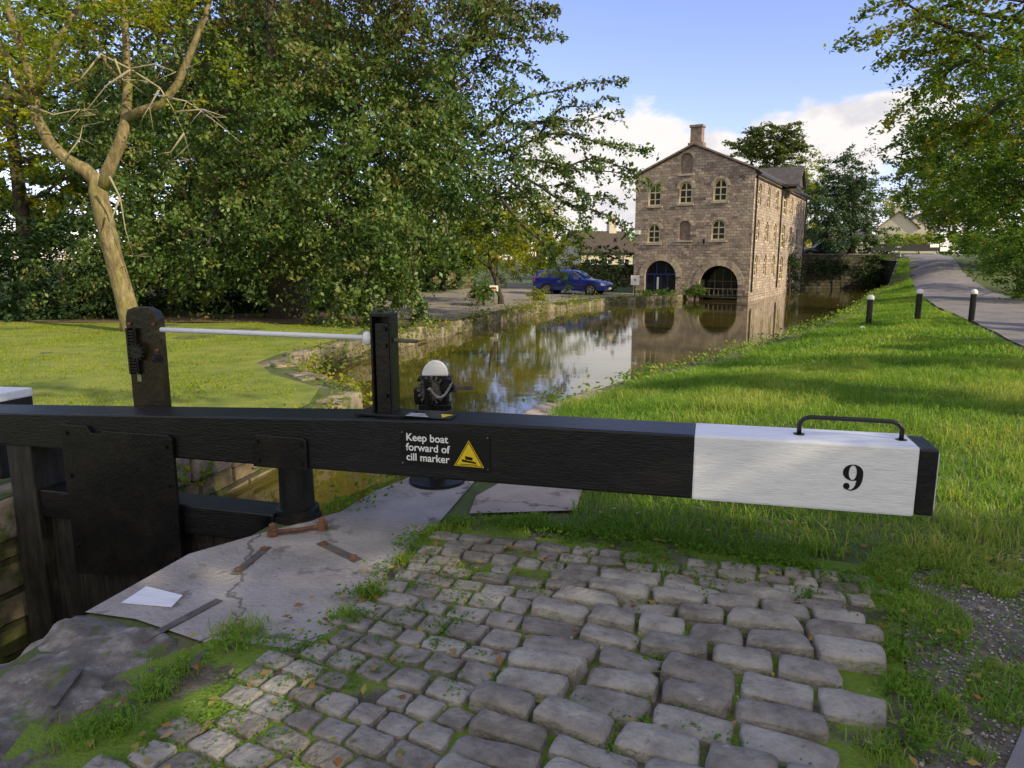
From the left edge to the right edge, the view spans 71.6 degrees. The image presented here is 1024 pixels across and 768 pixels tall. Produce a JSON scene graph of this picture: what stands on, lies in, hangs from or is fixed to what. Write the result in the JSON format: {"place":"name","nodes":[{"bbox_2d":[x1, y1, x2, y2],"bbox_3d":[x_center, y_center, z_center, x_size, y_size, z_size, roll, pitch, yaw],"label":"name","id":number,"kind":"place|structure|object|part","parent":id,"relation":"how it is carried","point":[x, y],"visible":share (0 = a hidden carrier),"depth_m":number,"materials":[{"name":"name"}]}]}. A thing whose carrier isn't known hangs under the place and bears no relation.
{"place":"outdoors","nodes":[
{"label":"outdoors","id":0,"kind":"place"},
{"bbox_2d":[0,321,363,407],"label":"lawn","id":1,"kind":"structure","parent":0,"point":[304,394],"depth_m":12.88,"materials":[{"name":"green plant"}]},
{"bbox_2d":[0,0,268,331],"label":"leaning tree","id":2,"kind":"object","parent":1,"relation":"on","point":[101,182],"visible":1,"depth_m":19.21,"materials":[{"name":"green plant"}]},
{"bbox_2d":[0,287,420,324],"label":"woodland floor","id":3,"kind":"structure","parent":0,"point":[184,317],"depth_m":25.39,"materials":[{"name":"brown soil"}]},
{"bbox_2d":[0,181,133,306],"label":"evergreen shrub","id":4,"kind":"object","parent":3,"relation":"on","point":[9,264],"visible":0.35,"depth_m":27.94,"materials":[{"name":"green plant"}]},
{"bbox_2d":[0,0,173,290],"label":"background tree","id":5,"kind":"object","parent":3,"relation":"on","point":[21,201],"visible":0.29,"depth_m":36.35,"materials":[{"name":"green plant"}]},
{"bbox_2d":[0,263,177,321],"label":"evergreen shrub","id":6,"kind":"object","parent":3,"relation":"on","point":[54,310],"visible":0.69,"depth_m":25.57,"materials":[{"name":"green plant"}]},
{"bbox_2d":[64,205,245,310],"bbox_3d":[-14.562,-5.263,30.213,7.891,4.747,5.105,0,10,0],"label":"evergreen shrub","id":7,"kind":"object","parent":3,"relation":"on","point":[163,304],"visible":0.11,"depth_m":29.39,"materials":[{"name":"green plant"}]},
{"bbox_2d":[180,256,337,313],"bbox_3d":[-10.424,-4.189,29.706,7.157,2.879,4.713,0,10,0],"label":"evergreen shrub","id":8,"kind":"object","parent":3,"relation":"on","point":[249,307],"visible":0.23,"depth_m":28.72,"materials":[{"name":"green plant"}]},
{"bbox_2d":[0,0,520,301],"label":"background tree","id":9,"kind":"object","parent":3,"relation":"on","point":[91,93],"visible":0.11,"depth_m":33.49,"materials":[{"name":"green plant"}]},
{"bbox_2d":[349,227,512,292],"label":"background tree","id":10,"kind":"object","parent":3,"relation":"on","point":[442,286],"visible":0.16,"depth_m":44.82,"materials":[{"name":"green plant"}]},
{"bbox_2d":[0,254,1023,672],"bbox_3d":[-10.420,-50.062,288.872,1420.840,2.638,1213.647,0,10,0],"label":"ground","id":11,"kind":"structure","parent":0,"point":[464,504],"depth_m":4.98,"materials":[{"name":"green plant"}]},
{"bbox_2d":[0,387,32,478],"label":"beam end block","id":12,"kind":"structure","parent":11,"relation":"on","point":[17,395],"depth_m":5.55,"materials":[{"name":"white paint"}]},
{"bbox_2d":[0,748,32,767],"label":"lockside boulder coping","id":13,"kind":"object","parent":11,"relation":"on","point":[21,759],"visible":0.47,"depth_m":2.33,"materials":[{"name":"stone"}]},
{"bbox_2d":[0,615,209,760],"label":"lockside boulder coping","id":14,"kind":"object","parent":11,"relation":"on","point":[102,651],"visible":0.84,"depth_m":2.86,"materials":[{"name":"stone"}]},
{"bbox_2d":[41,666,84,706],"bbox_3d":[-1.697,1.143,2.692,0.050,0.004,0.252,-2,10,-10],"label":"iron strap","id":15,"kind":"object","parent":14,"relation":"on","point":[57,694],"visible":1,"depth_m":2.68,"materials":[{"name":"grey metal"}]},
{"bbox_2d":[0,362,362,542],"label":"coping","id":16,"kind":"object","parent":11,"relation":"on","point":[8,525],"visible":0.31,"depth_m":7.03,"materials":[{"name":"stone"}]},
{"bbox_2d":[0,0,490,290],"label":"deep woodland","id":17,"kind":"object","parent":11,"relation":"on","point":[460,283],"visible":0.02,"depth_m":49.52,"materials":[{"name":"green plant"}]},
{"bbox_2d":[86,477,473,648],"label":"lockside slab","id":18,"kind":"structure","parent":11,"relation":"on","point":[284,574],"depth_m":3.76,"materials":[{"name":"concrete"}]},
{"bbox_2d":[121,586,182,606],"bbox_3d":[-1.740,1.044,3.490,0.265,0.003,0.177,2,10,9],"label":"painted mark","id":19,"kind":"object","parent":18,"relation":"on","point":[147,595],"visible":1,"depth_m":3.46,"materials":[{"name":"white paint"}]},
{"bbox_2d":[142,598,222,642],"bbox_3d":[-1.519,1.083,3.265,0.045,0.004,0.432,5,11,26],"label":"iron strap","id":20,"kind":"object","parent":18,"relation":"on","point":[183,618],"visible":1,"depth_m":3.28,"materials":[{"name":"grey metal"}]},
{"bbox_2d":[230,546,270,574],"bbox_3d":[-1.434,0.961,3.912,0.050,0.020,0.366,1,10,8],"label":"iron strap","id":21,"kind":"object","parent":18,"relation":"on","point":[247,563],"visible":1,"depth_m":3.90,"materials":[{"name":"metal"}]},
{"bbox_2d":[267,517,327,537],"bbox_3d":[-1.300,0.870,4.308,0.354,0.090,0.064,-4,11,-20],"label":"gate anchor","id":22,"kind":"object","parent":18,"relation":"on","point":[273,530],"visible":1,"depth_m":4.28,"materials":[{"name":"metal"}]},
{"bbox_2d":[316,541,361,561],"bbox_3d":[-0.985,0.941,4.027,0.375,0.020,0.055,9,13,41],"label":"iron strap","id":23,"kind":"object","parent":18,"relation":"on","point":[339,551],"visible":1,"depth_m":4.02,"materials":[{"name":"metal"}]},
{"bbox_2d":[319,474,402,513],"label":"lockside plants","id":24,"kind":"object","parent":18,"relation":"on","point":[376,485],"visible":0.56,"depth_m":4.88,"materials":[{"name":"green plant"}]},
{"bbox_2d":[409,360,473,489],"bbox_3d":[-0.556,0.279,5.228,0.418,0.911,0.429,-7,12,-35],"label":"paddle gear","id":25,"kind":"object","parent":18,"relation":"on","point":[434,388],"visible":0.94,"depth_m":5.13,"materials":[{"name":"black paint"}]},
{"bbox_2d":[256,361,326,387],"bbox_3d":[-3.597,0.343,9.757,2.008,0.710,8.350,-1,10,-7],"label":"coping","id":26,"kind":"object","parent":11,"relation":"on","point":[264,363],"visible":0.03,"depth_m":13.38,"materials":[{"name":"stone"}]},
{"bbox_2d":[0,0,664,328],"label":"tree","id":27,"kind":"object","parent":11,"relation":"on","point":[287,188],"visible":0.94,"depth_m":23.41,"materials":[{"name":"green plant"}]},
{"bbox_2d":[0,295,687,663],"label":"canal wall","id":28,"kind":"structure","parent":11,"relation":"on","point":[14,633],"depth_m":5.22,"materials":[{"name":"stone"}]},
{"bbox_2d":[176,287,679,484],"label":"bankside plants","id":29,"kind":"object","parent":28,"relation":"attached to","point":[311,370],"visible":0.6,"depth_m":16.30,"materials":[{"name":"green plant"}]},
{"bbox_2d":[418,266,472,288],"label":"stone wall","id":30,"kind":"structure","parent":11,"relation":"on","point":[468,284],"depth_m":50.56,"materials":[{"name":"beige stone"}]},
{"bbox_2d":[1,523,915,767],"bbox_3d":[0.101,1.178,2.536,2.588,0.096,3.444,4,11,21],"label":"cobbled paving","id":31,"kind":"structure","parent":11,"relation":"on","point":[780,721],"depth_m":2.78,"materials":[{"name":"stone"}]},
{"bbox_2d":[102,530,866,767],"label":"joint weeds","id":32,"kind":"object","parent":31,"relation":"on","point":[805,594],"visible":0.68,"depth_m":2.88,"materials":[{"name":"green plant"}]},
{"bbox_2d":[23,492,1009,767],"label":"grass tufts","id":33,"kind":"object","parent":31,"relation":"on","point":[123,722],"visible":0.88,"depth_m":2.68,"materials":[{"name":"green plant"}]},
{"bbox_2d":[76,509,974,767],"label":"edge weeds","id":34,"kind":"object","parent":31,"relation":"on","point":[924,745],"visible":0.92,"depth_m":3.14,"materials":[{"name":"green plant"}]},
{"bbox_2d":[269,295,682,371],"bbox_3d":[1.135,-2.766,28.666,3.958,0.760,32.166,5,11,26],"label":"coping","id":35,"kind":"object","parent":11,"relation":"on","point":[306,353],"visible":0.57,"depth_m":22.99,"materials":[{"name":"stone"}]},
{"bbox_2d":[307,284,667,319],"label":"car park","id":36,"kind":"structure","parent":11,"relation":"on","point":[447,302],"depth_m":37.35,"materials":[{"name":"grey asphalt"}]},
{"bbox_2d":[462,278,504,305],"bbox_3d":[-1.329,-4.072,32.758,1.537,1.594,2.189,8,13,38],"label":"round shrub","id":37,"kind":"object","parent":36,"relation":"on","point":[479,295],"visible":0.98,"depth_m":32.43,"materials":[{"name":"green plant"}]},
{"bbox_2d":[489,286,497,305],"bbox_3d":[-0.838,-4.073,32.771,0.400,0.940,0.099,0,10,0],"label":"sign post","id":38,"kind":"object","parent":36,"relation":"on","point":[495,288],"visible":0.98,"depth_m":32.68,"materials":[{"name":"white wood"}]},
{"bbox_2d":[429,200,571,303],"bbox_3d":[-0.575,-6.145,33.817,6.792,5.276,4.287,0,10,0],"label":"sapling tree","id":39,"kind":"object","parent":36,"relation":"on","point":[481,252],"visible":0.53,"depth_m":33.61,"materials":[{"name":"green plant"}]},
{"bbox_2d":[476,239,595,287],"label":"background shrub","id":40,"kind":"object","parent":36,"relation":"on","point":[567,263],"visible":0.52,"depth_m":52.65,"materials":[{"name":"green plant"}]},
{"bbox_2d":[525,286,550,300],"bbox_3d":[1.339,-4.548,36.889,1.389,1.047,1.421,0,10,0],"label":"tufted shrub","id":41,"kind":"object","parent":36,"relation":"on","point":[538,294],"visible":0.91,"depth_m":36.60,"materials":[{"name":"green plant"}]},
{"bbox_2d":[533,269,612,294],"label":"parked car","id":42,"kind":"object","parent":36,"relation":"on","point":[582,280],"visible":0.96,"depth_m":42.91,"materials":[{"name":"blue paint"}]},
{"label":"side window","id":43,"kind":"part","parent":42,"relation":"part of","materials":[{"name":"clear glass"}]},
{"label":"side window","id":44,"kind":"part","parent":42,"relation":"part of","materials":[{"name":"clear glass"}]},
{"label":"side window","id":45,"kind":"part","parent":42,"relation":"part of","materials":[{"name":"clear glass"}]},
{"bbox_2d":[631,275,639,294],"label":"sign post","id":46,"kind":"object","parent":36,"relation":"on","point":[635,280],"visible":0.97,"depth_m":40.72,"materials":[{"name":"white metal"}]},
{"bbox_2d":[635,288,676,295],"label":"flower bed plants","id":47,"kind":"object","parent":36,"relation":"on","point":[653,292],"visible":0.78,"depth_m":41.65,"materials":[{"name":"green plant"}]},
{"bbox_2d":[10,218,1014,266],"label":"distant woodland","id":48,"kind":"object","parent":11,"relation":"on","point":[949,251],"visible":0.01,"depth_m":158.77,"materials":[{"name":"green plant"}]},
{"bbox_2d":[418,174,633,274],"bbox_3d":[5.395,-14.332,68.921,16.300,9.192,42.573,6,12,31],"label":"background tree","id":49,"kind":"object","parent":11,"relation":"on","point":[570,243],"visible":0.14,"depth_m":57.87,"materials":[{"name":"green plant"}]},
{"bbox_2d":[86,376,1023,767],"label":"fallen leaves","id":50,"kind":"object","parent":11,"relation":"on","point":[540,700],"visible":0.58,"depth_m":2.96,"materials":[{"name":"brown plant"}]},
{"bbox_2d":[560,221,633,269],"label":"cottage","id":51,"kind":"structure","parent":11,"relation":"on","point":[609,234],"depth_m":72.00,"materials":[{"name":"brown tile"}]},
{"bbox_2d":[571,264,633,286],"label":"hedge","id":52,"kind":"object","parent":11,"relation":"on","point":[625,281],"depth_m":55.49,"materials":[{"name":"green plant"}]},
{"bbox_2d":[575,237,633,291],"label":"clipped hedge","id":53,"kind":"object","parent":11,"relation":"on","point":[598,275],"visible":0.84,"depth_m":45.92,"materials":[{"name":"green plant"}]},
{"bbox_2d":[682,281,708,299],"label":"waterside shrub","id":54,"kind":"object","parent":11,"relation":"on","point":[695,291],"visible":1,"depth_m":42.39,"materials":[{"name":"green plant"}]},
{"bbox_2d":[633,124,811,300],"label":"stone mill","id":55,"kind":"object","parent":11,"relation":"on","point":[711,221],"visible":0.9,"depth_m":43.19,"materials":[{"name":"brown stone"}]},
{"bbox_2d":[648,224,659,242],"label":"window","id":56,"kind":"structure","parent":55,"relation":"in","point":[654,230],"depth_m":44.11,"materials":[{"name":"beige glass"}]},
{"bbox_2d":[649,185,660,205],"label":"window","id":57,"kind":"structure","parent":55,"relation":"in","point":[654,197],"depth_m":43.73,"materials":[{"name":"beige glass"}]},
{"bbox_2d":[679,221,690,239],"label":"blocked window","id":58,"kind":"structure","parent":55,"relation":"in","point":[685,227],"depth_m":43.12,"materials":[{"name":"stone"}]},
{"bbox_2d":[679,182,692,203],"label":"window","id":59,"kind":"structure","parent":55,"relation":"in","point":[686,188],"depth_m":42.76,"materials":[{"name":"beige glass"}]},
{"bbox_2d":[681,153,692,173],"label":"blocked window","id":60,"kind":"structure","parent":55,"relation":"in","point":[687,159],"depth_m":42.46,"materials":[{"name":"stone"}]},
{"bbox_2d":[711,220,725,239],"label":"window","id":61,"kind":"structure","parent":55,"relation":"in","point":[718,226],"depth_m":42.13,"materials":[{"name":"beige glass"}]},
{"bbox_2d":[714,179,727,200],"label":"window","id":62,"kind":"structure","parent":55,"relation":"in","point":[720,187],"depth_m":41.73,"materials":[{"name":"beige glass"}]},
{"bbox_2d":[779,258,781,279],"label":"window","id":63,"kind":"structure","parent":55,"relation":"in","point":[780,258],"depth_m":50.53,"materials":[{"name":"beige glass"}]},
{"bbox_2d":[781,226,783,247],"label":"window","id":64,"kind":"structure","parent":55,"relation":"in","point":[782,226],"depth_m":50.12,"materials":[{"name":"beige glass"}]},
{"bbox_2d":[783,192,785,213],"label":"window","id":65,"kind":"structure","parent":55,"relation":"in","point":[784,192],"depth_m":49.70,"materials":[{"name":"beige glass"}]},
{"bbox_2d":[481,510,1023,598],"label":"verge grass","id":66,"kind":"structure","parent":11,"relation":"on","point":[1004,583],"depth_m":3.94,"materials":[{"name":"green plant"}]},
{"bbox_2d":[721,120,819,169],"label":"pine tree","id":67,"kind":"object","parent":11,"relation":"on","point":[755,146],"visible":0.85,"depth_m":66.14,"materials":[{"name":"green plant"}]},
{"bbox_2d":[545,355,1023,570],"bbox_3d":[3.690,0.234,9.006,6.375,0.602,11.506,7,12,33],"label":"bank grass","id":68,"kind":"structure","parent":11,"relation":"on","point":[887,409],"depth_m":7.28,"materials":[{"name":"green plant"}]},
{"bbox_2d":[786,242,804,291],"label":"ivy shrub","id":69,"kind":"object","parent":11,"relation":"on","point":[792,267],"visible":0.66,"depth_m":52.91,"materials":[{"name":"green plant"}]},
{"bbox_2d":[785,148,848,247],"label":"background tree","id":70,"kind":"object","parent":11,"relation":"on","point":[808,178],"visible":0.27,"depth_m":76.10,"materials":[{"name":"green plant"}]},
{"bbox_2d":[804,241,846,253],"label":"parked car","id":71,"kind":"object","parent":11,"relation":"on","point":[815,249],"visible":0.31,"depth_m":64.14,"materials":[{"name":"paint"}]},
{"bbox_2d":[800,254,877,288],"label":"retaining wall","id":72,"kind":"structure","parent":11,"relation":"on","point":[826,282],"depth_m":58.58,"materials":[{"name":"stone"}]},
{"bbox_2d":[806,253,889,288],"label":"ivy shrub","id":73,"kind":"object","parent":72,"relation":"attached to","point":[845,268],"visible":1,"depth_m":58.21,"materials":[{"name":"green plant"}]},
{"bbox_2d":[656,287,1023,380],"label":"bank grass","id":74,"kind":"structure","parent":11,"relation":"on","point":[899,329],"depth_m":15.36,"materials":[{"name":"green plant"}]},
{"bbox_2d":[804,230,881,253],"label":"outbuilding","id":75,"kind":"structure","parent":11,"relation":"on","point":[878,238],"depth_m":78.65,"materials":[{"name":"stone"}]},
{"bbox_2d":[804,143,900,253],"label":"rounded tree","id":76,"kind":"object","parent":11,"relation":"on","point":[847,195],"visible":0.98,"depth_m":61.14,"materials":[{"name":"green plant"}]},
{"bbox_2d":[865,295,873,324],"bbox_3d":[10.249,-2.047,20.354,0.190,1.020,0.190,0,10,0],"label":"bollard","id":77,"kind":"object","parent":11,"relation":"on","point":[870,301],"visible":0.94,"depth_m":20.28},
{"bbox_2d":[849,231,913,259],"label":"waterside shrub","id":78,"kind":"object","parent":11,"relation":"on","point":[887,242],"visible":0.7,"depth_m":60.31,"materials":[{"name":"green plant"}]},
{"bbox_2d":[882,258,913,292],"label":"bank grass","id":79,"kind":"structure","parent":11,"relation":"on","point":[906,283],"depth_m":50.80,"materials":[{"name":"green plant"}]},
{"bbox_2d":[876,206,920,252],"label":"house","id":80,"kind":"structure","parent":11,"relation":"on","point":[907,226],"depth_m":118.89,"materials":[{"name":"beige paint"}]},
{"bbox_2d":[868,247,947,287],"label":"lock gate","id":81,"kind":"structure","parent":11,"relation":"on","point":[885,278],"depth_m":59.46,"materials":[{"name":"black paint"}]},
{"bbox_2d":[878,232,946,253],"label":"garden shrub","id":82,"kind":"object","parent":11,"relation":"on","point":[918,240],"visible":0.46,"depth_m":92.27,"materials":[{"name":"green plant"}]},
{"bbox_2d":[857,183,973,227],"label":"background tree","id":83,"kind":"object","parent":11,"relation":"on","point":[888,207],"visible":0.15,"depth_m":143.89,"materials":[{"name":"green plant"}]},
{"bbox_2d":[895,209,939,253],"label":"house","id":84,"kind":"structure","parent":11,"relation":"on","point":[921,231],"depth_m":128.74,"materials":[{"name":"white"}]},
{"bbox_2d":[914,289,923,319],"bbox_3d":[11.640,-2.212,20.325,0.190,1.020,0.190,0,10,0],"label":"bollard","id":85,"kind":"object","parent":11,"relation":"on","point":[919,298],"visible":0.95,"depth_m":20.26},
{"bbox_2d":[823,0,1023,179],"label":"towpath tree","id":86,"kind":"object","parent":11,"relation":"on","point":[921,15],"visible":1,"depth_m":16.05,"materials":[{"name":"green plant"}]},
{"bbox_2d":[865,21,1023,270],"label":"towpath tree","id":87,"kind":"object","parent":11,"relation":"on","point":[993,170],"visible":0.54,"depth_m":29.53,"materials":[{"name":"green plant"}]},
{"bbox_2d":[879,98,1023,266],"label":"towpath tree","id":88,"kind":"object","parent":11,"relation":"on","point":[939,180],"visible":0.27,"depth_m":49.02,"materials":[{"name":"green plant"}]},
{"bbox_2d":[903,254,1023,767],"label":"towpath","id":89,"kind":"structure","parent":11,"relation":"on","point":[951,288],"depth_m":30.94,"materials":[{"name":"asphalt"}]},
{"bbox_2d":[870,244,938,246],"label":"balance beam","id":90,"kind":"structure","parent":89,"relation":"on","point":[922,245],"depth_m":68.73,"materials":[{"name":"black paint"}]},
{"bbox_2d":[907,559,1023,767],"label":"gravel","id":91,"kind":"structure","parent":11,"relation":"on","point":[1006,746],"depth_m":2.94,"materials":[{"name":"grey gravel"}]},
{"bbox_2d":[194,532,1023,767],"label":"gravel stones","id":92,"kind":"object","parent":91,"relation":"on","point":[922,763],"visible":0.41,"depth_m":2.99,"materials":[{"name":"grey gravel"}]},
{"bbox_2d":[873,546,1023,763],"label":"gravel weeds","id":93,"kind":"object","parent":91,"relation":"on","point":[944,637],"visible":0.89,"depth_m":3.01,"materials":[{"name":"green plant"}]},
{"bbox_2d":[878,556,1023,762],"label":"verge grass","id":94,"kind":"structure","parent":91,"relation":"on","point":[1016,689],"depth_m":2.90,"materials":[{"name":"green plant"}]},
{"bbox_2d":[968,289,977,321],"bbox_3d":[13.187,-2.203,20.326,0.190,1.020,0.190,0,10,0],"label":"bollard","id":95,"kind":"object","parent":11,"relation":"on","point":[972,305],"visible":0.95,"depth_m":20.27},
{"bbox_2d":[948,225,1023,299],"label":"path hedge","id":96,"kind":"object","parent":11,"relation":"on","point":[1011,253],"visible":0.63,"depth_m":31.88,"materials":[{"name":"green plant"}]},
{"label":"canal wall","id":97,"kind":"structure","parent":11,"relation":"on","visible":0},
{"bbox_2d":[522,389,601,415],"bbox_3d":[0.492,0.516,9.301,0.949,0.543,4.469,4,11,23],"label":"coping","id":98,"kind":"object","parent":97,"relation":"on","point":[541,409],"visible":0.1,"depth_m":10.04,"materials":[{"name":"stone"}]},
{"bbox_2d":[522,284,889,404],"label":"bankside plants","id":99,"kind":"object","parent":97,"relation":"attached to","point":[852,309],"visible":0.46,"depth_m":15.81,"materials":[{"name":"green plant"}]},
{"bbox_2d":[606,327,809,386],"bbox_3d":[11.752,-2.299,26.135,1.325,0.488,36.889,6,12,32],"label":"coping","id":100,"kind":"object","parent":97,"relation":"on","point":[685,364],"visible":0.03,"depth_m":13.28,"materials":[{"name":"stone"}]},
{"bbox_2d":[0,0,1023,259],"label":"sky","id":101,"kind":"structure","parent":0,"point":[728,67],"materials":[{"name":"blue"}]},
{"bbox_2d":[470,483,581,512],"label":"lockside paving","id":102,"kind":"structure","parent":0,"point":[508,498],"depth_m":4.88,"materials":[{"name":"stone"}]},
{"bbox_2d":[221,288,879,515],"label":"water","id":103,"kind":"structure","parent":0,"point":[505,367],"depth_m":19.70,"materials":[{"name":"brown liquid"}]},
{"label":"lock chamber wall","id":104,"kind":"structure","parent":0,"visible":0},
{"bbox_2d":[0,306,939,642],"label":"lock gate","id":105,"kind":"structure","parent":104,"relation":"attached to","point":[104,508],"depth_m":4.34,"materials":[{"name":"black paint"}]}
]}

